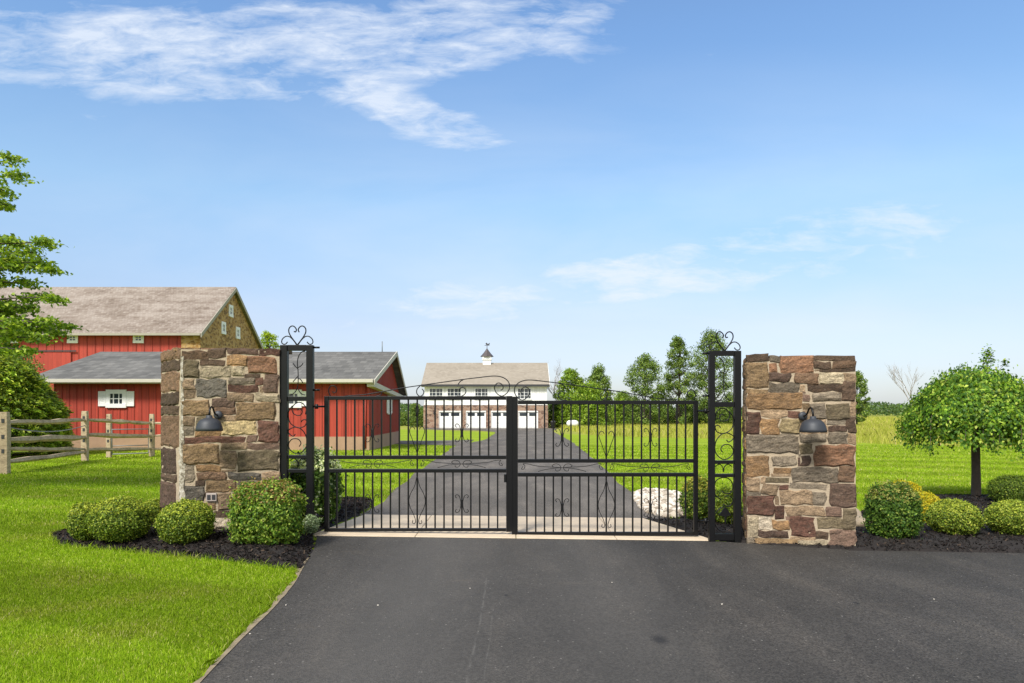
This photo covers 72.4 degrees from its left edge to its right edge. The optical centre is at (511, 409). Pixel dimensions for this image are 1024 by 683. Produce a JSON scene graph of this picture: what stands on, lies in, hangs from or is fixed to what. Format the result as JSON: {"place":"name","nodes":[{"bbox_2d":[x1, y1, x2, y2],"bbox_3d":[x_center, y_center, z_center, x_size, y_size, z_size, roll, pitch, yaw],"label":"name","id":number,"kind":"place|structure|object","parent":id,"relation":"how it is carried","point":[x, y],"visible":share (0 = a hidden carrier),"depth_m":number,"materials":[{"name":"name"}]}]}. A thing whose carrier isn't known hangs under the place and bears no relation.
{"place":"outdoors","nodes":[
{"label":"outdoors","id":0,"kind":"place"},
{"bbox_2d":[396,440,472,445],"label":"side path","id":1,"kind":"structure","parent":0,"point":[440,442],"depth_m":39.58,"materials":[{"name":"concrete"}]},
{"bbox_2d":[360,428,663,518],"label":"driveway","id":2,"kind":"structure","parent":0,"point":[592,468],"depth_m":14.74,"materials":[{"name":"grey asphalt"}]},
{"bbox_2d":[0,411,1023,682],"bbox_3d":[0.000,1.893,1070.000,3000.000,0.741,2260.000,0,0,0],"label":"lawn","id":3,"kind":"structure","parent":0,"point":[596,439],"depth_m":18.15,"materials":[{"name":"green plant"}]},
{"bbox_2d":[10,353,53,416],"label":"tree","id":4,"kind":"object","parent":3,"relation":"on","point":[20,357],"visible":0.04,"depth_m":40.30,"materials":[{"name":"green plant"}]},
{"bbox_2d":[0,353,75,455],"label":"spreading evergreen","id":5,"kind":"object","parent":3,"relation":"on","point":[23,384],"visible":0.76,"depth_m":25.75,"materials":[{"name":"green plant"}]},
{"bbox_2d":[0,149,87,357],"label":"shade tree","id":6,"kind":"object","parent":3,"relation":"on","point":[14,327],"visible":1,"depth_m":12.18,"materials":[{"name":"green plant"}]},
{"bbox_2d":[0,411,160,473],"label":"split rail fence","id":7,"kind":"object","parent":3,"relation":"on","point":[6,441],"visible":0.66,"depth_m":21.53,"materials":[{"name":"wood"}]},
{"bbox_2d":[11,425,84,431],"bbox_3d":[-13.442,0.529,20.473,0.025,0.234,5.912,0,0,-15],"label":"cable","id":8,"kind":"object","parent":7,"relation":"attached to","point":[45,431],"visible":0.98,"depth_m":19.88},
{"bbox_2d":[111,428,148,454],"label":"yard gate","id":9,"kind":"structure","parent":7,"relation":"attached to","point":[128,445],"depth_m":25.70,"materials":[{"name":"metal"}]},
{"bbox_2d":[0,287,263,424],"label":"barn","id":10,"kind":"structure","parent":3,"relation":"on","point":[135,319],"depth_m":55.18,"materials":[{"name":"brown wood"}]},
{"bbox_2d":[29,352,71,390],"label":"sliding door","id":11,"kind":"structure","parent":10,"relation":"in","point":[52,360],"depth_m":53.02,"materials":[{"name":"red wood"}]},
{"bbox_2d":[67,335,77,342],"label":"window","id":12,"kind":"structure","parent":10,"relation":"in","point":[73,338],"depth_m":53.05,"materials":[{"name":"white paint"}]},
{"bbox_2d":[133,335,143,342],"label":"window","id":13,"kind":"structure","parent":10,"relation":"in","point":[136,338],"depth_m":53.05,"materials":[{"name":"white paint"}]},
{"bbox_2d":[221,321,225,334],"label":"window","id":14,"kind":"structure","parent":10,"relation":"in","point":[223,324],"depth_m":57.15,"materials":[{"name":"white paint"}]},
{"bbox_2d":[229,304,233,317],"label":"window","id":15,"kind":"structure","parent":10,"relation":"in","point":[230,306],"depth_m":58.69,"materials":[{"name":"white paint"}]},
{"bbox_2d":[236,327,239,338],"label":"window","id":16,"kind":"structure","parent":10,"relation":"in","point":[237,328],"depth_m":60.12,"materials":[{"name":"white paint"}]},
{"bbox_2d":[53,497,369,569],"bbox_3d":[-3.815,1.523,9.640,3.570,0.182,5.600,0,0,0],"label":"mulch bed","id":17,"kind":"object","parent":3,"relation":"on","point":[241,553],"visible":0.16,"depth_m":7.61,"materials":[{"name":"soil"}]},
{"bbox_2d":[65,499,97,541],"bbox_3d":[-4.873,1.289,8.014,0.417,0.526,0.428,0,0,0],"label":"boxwood ball","id":18,"kind":"object","parent":17,"relation":"on","point":[75,522],"visible":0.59,"depth_m":7.88,"materials":[{"name":"green plant"}]},
{"bbox_2d":[82,493,155,543],"bbox_3d":[-4.433,1.259,7.936,0.731,0.602,0.736,0,0,0],"label":"boxwood ball","id":19,"kind":"object","parent":17,"relation":"on","point":[120,519],"visible":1,"depth_m":7.75,"materials":[{"name":"green plant"}]},
{"bbox_2d":[145,497,161,519],"bbox_3d":[-4.666,1.347,9.128,0.333,0.416,0.345,0,0,0],"label":"boxwood ball","id":20,"kind":"object","parent":17,"relation":"on","point":[154,504],"visible":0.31,"depth_m":9.04,"materials":[{"name":"green plant"}]},
{"bbox_2d":[153,497,216,545],"bbox_3d":[-3.654,1.271,7.853,0.665,0.598,0.687,0,0,0],"label":"boxwood ball","id":21,"kind":"object","parent":17,"relation":"on","point":[183,521],"visible":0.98,"depth_m":7.68,"materials":[{"name":"green plant"}]},
{"bbox_2d":[160,347,291,529],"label":"stone pier","id":22,"kind":"structure","parent":17,"relation":"on","point":[239,388],"depth_m":8.55,"materials":[{"name":"stone"}]},
{"bbox_2d":[195,406,222,430],"bbox_3d":[-3.581,0.098,8.281,0.303,0.295,0.430,0,0,-24],"label":"wall lamp","id":23,"kind":"object","parent":22,"relation":"attached to","point":[209,422],"visible":1,"depth_m":8.14,"materials":[{"name":"black metal"}]},
{"bbox_2d":[221,474,313,545],"bbox_3d":[-2.736,1.150,7.870,0.927,0.861,0.818,0,0,0],"label":"hedge shrub","id":24,"kind":"object","parent":17,"relation":"on","point":[264,511],"visible":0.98,"depth_m":7.61,"materials":[{"name":"green plant"}]},
{"bbox_2d":[280,325,324,533],"bbox_3d":[-2.606,0.281,8.741,0.556,2.669,0.192,0,0,-16],"label":"gate post","id":25,"kind":"object","parent":17,"relation":"on","point":[285,399],"visible":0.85,"depth_m":8.68,"materials":[{"name":"black metal"}]},
{"bbox_2d":[324,376,511,531],"bbox_3d":[-1.189,0.553,8.892,2.386,1.983,0.084,0,0,0],"label":"gate leaf","id":26,"kind":"object","parent":25,"relation":"attached to","point":[507,470],"visible":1,"depth_m":8.88,"materials":[{"name":"black metal"}]},
{"bbox_2d":[302,514,320,534],"bbox_3d":[-2.482,1.430,8.660,0.231,0.304,0.226,0,0,-41],"label":"silver plant","id":27,"kind":"object","parent":17,"relation":"on","point":[312,522],"visible":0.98,"depth_m":8.60,"materials":[{"name":"green plant"}]},
{"bbox_2d":[289,444,348,523],"bbox_3d":[-2.626,1.012,9.341,0.825,1.138,0.841,0,0,-25],"label":"flowering shrub","id":28,"kind":"object","parent":17,"relation":"on","point":[299,479],"visible":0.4,"depth_m":9.13,"materials":[{"name":"green plant"}]},
{"bbox_2d":[40,341,407,449],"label":"red shed","id":29,"kind":"structure","parent":3,"relation":"on","point":[118,385],"depth_m":31.00,"materials":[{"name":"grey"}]},
{"bbox_2d":[105,390,126,407],"bbox_3d":[-17.500,-0.500,30.960,0.900,0.800,0.110,0,0,0],"label":"window","id":30,"kind":"structure","parent":29,"relation":"in","point":[114,398],"depth_m":30.93,"materials":[{"name":"white paint"}]},
{"bbox_2d":[289,390,301,407],"bbox_3d":[-9.750,-0.500,30.960,0.900,0.800,0.110,0,0,0],"label":"window","id":31,"kind":"structure","parent":29,"relation":"in","point":[297,394],"depth_m":30.92,"materials":[{"name":"white paint"}]},
{"bbox_2d":[193,558,308,682],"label":"lawn edging","id":32,"kind":"object","parent":3,"relation":"on","point":[238,639],"visible":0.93,"depth_m":5.00,"materials":[{"name":"beige concrete"}]},
{"bbox_2d":[259,331,279,348],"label":"tree","id":33,"kind":"object","parent":3,"relation":"on","point":[268,342],"visible":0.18,"depth_m":77.78,"materials":[{"name":"green plant"}]},
{"bbox_2d":[400,411,410,425],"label":"tree","id":34,"kind":"object","parent":3,"relation":"on","point":[403,416],"visible":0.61,"depth_m":99.36,"materials":[{"name":"green plant"}]},
{"bbox_2d":[409,403,422,426],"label":"tree","id":35,"kind":"object","parent":3,"relation":"on","point":[412,417],"visible":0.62,"depth_m":91.68,"materials":[{"name":"green plant"}]},
{"bbox_2d":[421,343,549,427],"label":"carriage house","id":36,"kind":"structure","parent":3,"relation":"on","point":[513,374],"depth_m":85.98,"materials":[{"name":"white"}]},
{"bbox_2d":[429,387,443,395],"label":"window","id":37,"kind":"structure","parent":36,"relation":"in","point":[433,391],"depth_m":85.98,"materials":[{"name":"white paint"}]},
{"bbox_2d":[439,412,459,427],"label":"garage door","id":38,"kind":"structure","parent":36,"relation":"in","point":[448,415],"depth_m":85.95,"materials":[{"name":"white paint"}]},
{"bbox_2d":[446,387,461,395],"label":"window","id":39,"kind":"structure","parent":36,"relation":"in","point":[450,391],"depth_m":85.98,"materials":[{"name":"white paint"}]},
{"bbox_2d":[466,412,484,427],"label":"garage door","id":40,"kind":"structure","parent":36,"relation":"in","point":[475,415],"depth_m":85.95,"materials":[{"name":"white paint"}]},
{"bbox_2d":[474,387,488,395],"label":"window","id":41,"kind":"structure","parent":36,"relation":"in","point":[478,391],"depth_m":85.95,"materials":[{"name":"white paint"}]},
{"bbox_2d":[491,412,505,427],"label":"garage door","id":42,"kind":"structure","parent":36,"relation":"in","point":[501,415],"depth_m":85.95,"materials":[{"name":"white paint"}]},
{"bbox_2d":[517,387,531,399],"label":"window","id":43,"kind":"structure","parent":36,"relation":"in","point":[525,391],"depth_m":85.95,"materials":[{"name":"white paint"}]},
{"bbox_2d":[519,412,537,427],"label":"garage door","id":44,"kind":"structure","parent":36,"relation":"in","point":[522,415],"depth_m":85.95,"materials":[{"name":"white paint"}]},
{"bbox_2d":[313,514,707,540],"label":"concrete sill","id":45,"kind":"structure","parent":3,"relation":"on","point":[502,524],"depth_m":9.41,"materials":[{"name":"beige concrete"}]},
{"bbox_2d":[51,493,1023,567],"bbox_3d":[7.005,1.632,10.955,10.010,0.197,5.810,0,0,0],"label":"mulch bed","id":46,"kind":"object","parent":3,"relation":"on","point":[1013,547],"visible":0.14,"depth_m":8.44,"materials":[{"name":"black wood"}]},
{"bbox_2d":[675,471,716,519],"bbox_3d":[2.646,1.264,9.972,0.626,0.772,0.647,0,0,0],"label":"hedge shrub","id":47,"kind":"object","parent":46,"relation":"on","point":[702,497],"visible":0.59,"depth_m":9.81,"materials":[{"name":"green plant"}]},
{"bbox_2d":[697,331,740,542],"bbox_3d":[2.542,0.356,8.674,0.559,2.657,0.252,0,0,26],"label":"gate post","id":48,"kind":"object","parent":46,"relation":"on","point":[735,535],"visible":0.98,"depth_m":8.60,"materials":[{"name":"black metal"}]},
{"bbox_2d":[512,380,697,535],"bbox_3d":[1.180,0.604,8.900,2.362,1.983,0.056,0,0,0],"label":"gate leaf","id":49,"kind":"object","parent":48,"relation":"attached to","point":[516,460],"visible":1,"depth_m":8.88,"materials":[{"name":"black metal"}]},
{"bbox_2d":[707,482,742,523],"bbox_3d":[2.943,1.328,9.619,0.523,0.651,0.526,0,0,0],"label":"hedge shrub","id":50,"kind":"object","parent":46,"relation":"on","point":[726,500],"visible":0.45,"depth_m":9.49,"materials":[{"name":"green plant"}]},
{"bbox_2d":[856,515,869,526],"bbox_3d":[4.719,1.581,9.541,0.427,0.312,0.339,0,0,36],"label":"boulder","id":51,"kind":"object","parent":46,"relation":"on","point":[859,520],"visible":0.12,"depth_m":9.41,"materials":[{"name":"beige stone"}]},
{"bbox_2d":[861,475,926,538],"bbox_3d":[4.752,1.236,8.752,0.748,0.884,0.738,0,0,0],"label":"hedge shrub","id":52,"kind":"object","parent":46,"relation":"on","point":[893,509],"visible":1,"depth_m":8.55,"materials":[{"name":"green plant"}]},
{"bbox_2d":[893,479,923,492],"bbox_3d":[6.707,1.446,12.025,0.656,0.533,0.650,0,0,0],"label":"golden shrub","id":53,"kind":"object","parent":46,"relation":"on","point":[916,486],"visible":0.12,"depth_m":11.87,"materials":[{"name":"yellow plant"}]},
{"bbox_2d":[919,491,940,522],"bbox_3d":[5.864,1.420,9.935,0.523,0.545,0.535,0,0,0],"label":"golden shrub","id":54,"kind":"object","parent":46,"relation":"on","point":[930,497],"visible":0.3,"depth_m":9.81,"materials":[{"name":"yellow plant"}]},
{"bbox_2d":[920,497,988,535],"bbox_3d":[5.716,1.405,9.028,0.698,0.575,0.694,0,0,0],"label":"boxwood ball","id":55,"kind":"object","parent":46,"relation":"on","point":[954,516],"visible":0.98,"depth_m":8.85,"materials":[{"name":"green plant"}]},
{"bbox_2d":[890,344,1023,495],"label":"weeping tree","id":56,"kind":"object","parent":46,"relation":"on","point":[977,405],"visible":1,"depth_m":12.58,"materials":[{"name":"green plant"}]},
{"bbox_2d":[982,498,1023,535],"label":"boxwood ball","id":57,"kind":"object","parent":46,"relation":"on","point":[1005,516],"visible":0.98,"depth_m":8.88,"materials":[{"name":"green plant"}]},
{"bbox_2d":[985,474,1023,501],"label":"boxwood ball","id":58,"kind":"object","parent":46,"relation":"on","point":[1006,487],"visible":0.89,"depth_m":11.97,"materials":[{"name":"green plant"}]},
{"bbox_2d":[548,400,560,426],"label":"bush","id":59,"kind":"object","parent":3,"relation":"on","point":[550,409],"visible":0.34,"depth_m":91.44,"materials":[{"name":"green plant"}]},
{"bbox_2d":[547,358,562,400],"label":"bare tree","id":60,"kind":"object","parent":3,"relation":"on","point":[555,381],"visible":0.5,"depth_m":95.67,"materials":[{"name":"grey plant"}]},
{"bbox_2d":[550,367,583,427],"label":"tree","id":61,"kind":"object","parent":3,"relation":"on","point":[571,375],"visible":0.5,"depth_m":89.23,"materials":[{"name":"green plant"}]},
{"bbox_2d":[566,420,578,425],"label":"storage tank","id":62,"kind":"object","parent":3,"relation":"on","point":[575,422],"visible":0.76,"depth_m":82.69,"materials":[{"name":"white paint"}]},
{"bbox_2d":[564,380,613,426],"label":"tree","id":63,"kind":"object","parent":3,"relation":"on","point":[586,392],"visible":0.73,"depth_m":85.09,"materials":[{"name":"green plant"}]},
{"bbox_2d":[582,362,616,425],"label":"tree","id":64,"kind":"object","parent":3,"relation":"on","point":[597,374],"visible":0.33,"depth_m":89.36,"materials":[{"name":"green plant"}]},
{"bbox_2d":[608,390,634,423],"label":"tree","id":65,"kind":"object","parent":3,"relation":"on","point":[619,417],"visible":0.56,"depth_m":99.24,"materials":[{"name":"green plant"}]},
{"bbox_2d":[612,404,637,424],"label":"bush","id":66,"kind":"object","parent":3,"relation":"on","point":[620,414],"visible":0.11,"depth_m":100.24,"materials":[{"name":"green plant"}]},
{"bbox_2d":[619,352,670,425],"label":"tree","id":67,"kind":"object","parent":3,"relation":"on","point":[651,365],"visible":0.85,"depth_m":93.11,"materials":[{"name":"green plant"}]},
{"bbox_2d":[636,397,654,424],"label":"bush","id":68,"kind":"object","parent":3,"relation":"on","point":[642,413],"visible":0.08,"depth_m":102.12,"materials":[{"name":"green plant"}]},
{"bbox_2d":[400,401,909,415],"bbox_3d":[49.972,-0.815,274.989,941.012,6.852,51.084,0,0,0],"label":"woods","id":69,"kind":"object","parent":3,"relation":"on","point":[885,409],"visible":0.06,"depth_m":259.57,"materials":[{"name":"green plant"}]},
{"bbox_2d":[655,404,675,423],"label":"bush","id":70,"kind":"object","parent":3,"relation":"on","point":[673,420],"visible":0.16,"depth_m":102.40,"materials":[{"name":"green plant"}]},
{"bbox_2d":[660,335,701,424],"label":"tree","id":71,"kind":"object","parent":3,"relation":"on","point":[677,345],"visible":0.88,"depth_m":95.46,"materials":[{"name":"green plant"}]},
{"bbox_2d":[674,406,700,423],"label":"bush","id":72,"kind":"object","parent":3,"relation":"on","point":[690,419],"visible":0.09,"depth_m":103.29,"materials":[{"name":"green plant"}]},
{"bbox_2d":[692,400,717,422],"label":"bush","id":73,"kind":"object","parent":3,"relation":"on","point":[700,414],"visible":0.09,"depth_m":103.24,"materials":[{"name":"green plant"}]},
{"bbox_2d":[684,329,732,424],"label":"tree","id":74,"kind":"object","parent":3,"relation":"on","point":[701,376],"visible":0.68,"depth_m":97.08,"materials":[{"name":"green plant"}]},
{"bbox_2d":[716,399,741,422],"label":"bush","id":75,"kind":"object","parent":3,"relation":"on","point":[731,420],"visible":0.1,"depth_m":105.12,"materials":[{"name":"green plant"}]},
{"bbox_2d":[741,353,856,546],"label":"stone pier","id":76,"kind":"structure","parent":3,"relation":"on","point":[798,487],"depth_m":8.41,"materials":[{"name":"brown stone"}]},
{"bbox_2d":[798,407,826,432],"bbox_3d":[3.460,0.109,8.163,0.303,0.295,0.430,0,0,-24],"label":"wall lamp","id":77,"kind":"object","parent":76,"relation":"attached to","point":[812,424],"visible":1,"depth_m":8.02,"materials":[{"name":"black metal"}]},
{"bbox_2d":[856,370,871,423],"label":"tree","id":78,"kind":"object","parent":3,"relation":"on","point":[862,387],"visible":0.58,"depth_m":89.36,"materials":[{"name":"green plant"}]},
{"bbox_2d":[884,361,923,404],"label":"bare tree","id":79,"kind":"object","parent":3,"relation":"on","point":[895,377],"visible":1,"depth_m":150.30,"materials":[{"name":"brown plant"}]},
{"bbox_2d":[0,0,1023,410],"label":"sky","id":80,"kind":"structure","parent":0,"point":[583,184],"materials":[{"name":"blue"}]},
{"bbox_2d":[200,536,1023,682],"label":"forecourt","id":81,"kind":"structure","parent":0,"point":[521,610],"depth_m":5.44,"materials":[{"name":"grey asphalt"}]},
{"bbox_2d":[558,416,1023,446],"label":"meadow grass","id":82,"kind":"structure","parent":0,"point":[871,430],"depth_m":56.84,"materials":[{"name":"green plant"}]},
{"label":"rock bed soil","id":83,"kind":"structure","parent":0,"visible":0},
{"bbox_2d":[634,487,683,517],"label":"white stones","id":84,"kind":"object","parent":83,"relation":"on","point":[663,501],"visible":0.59,"depth_m":11.95,"materials":[{"name":"white stone"}]}
]}

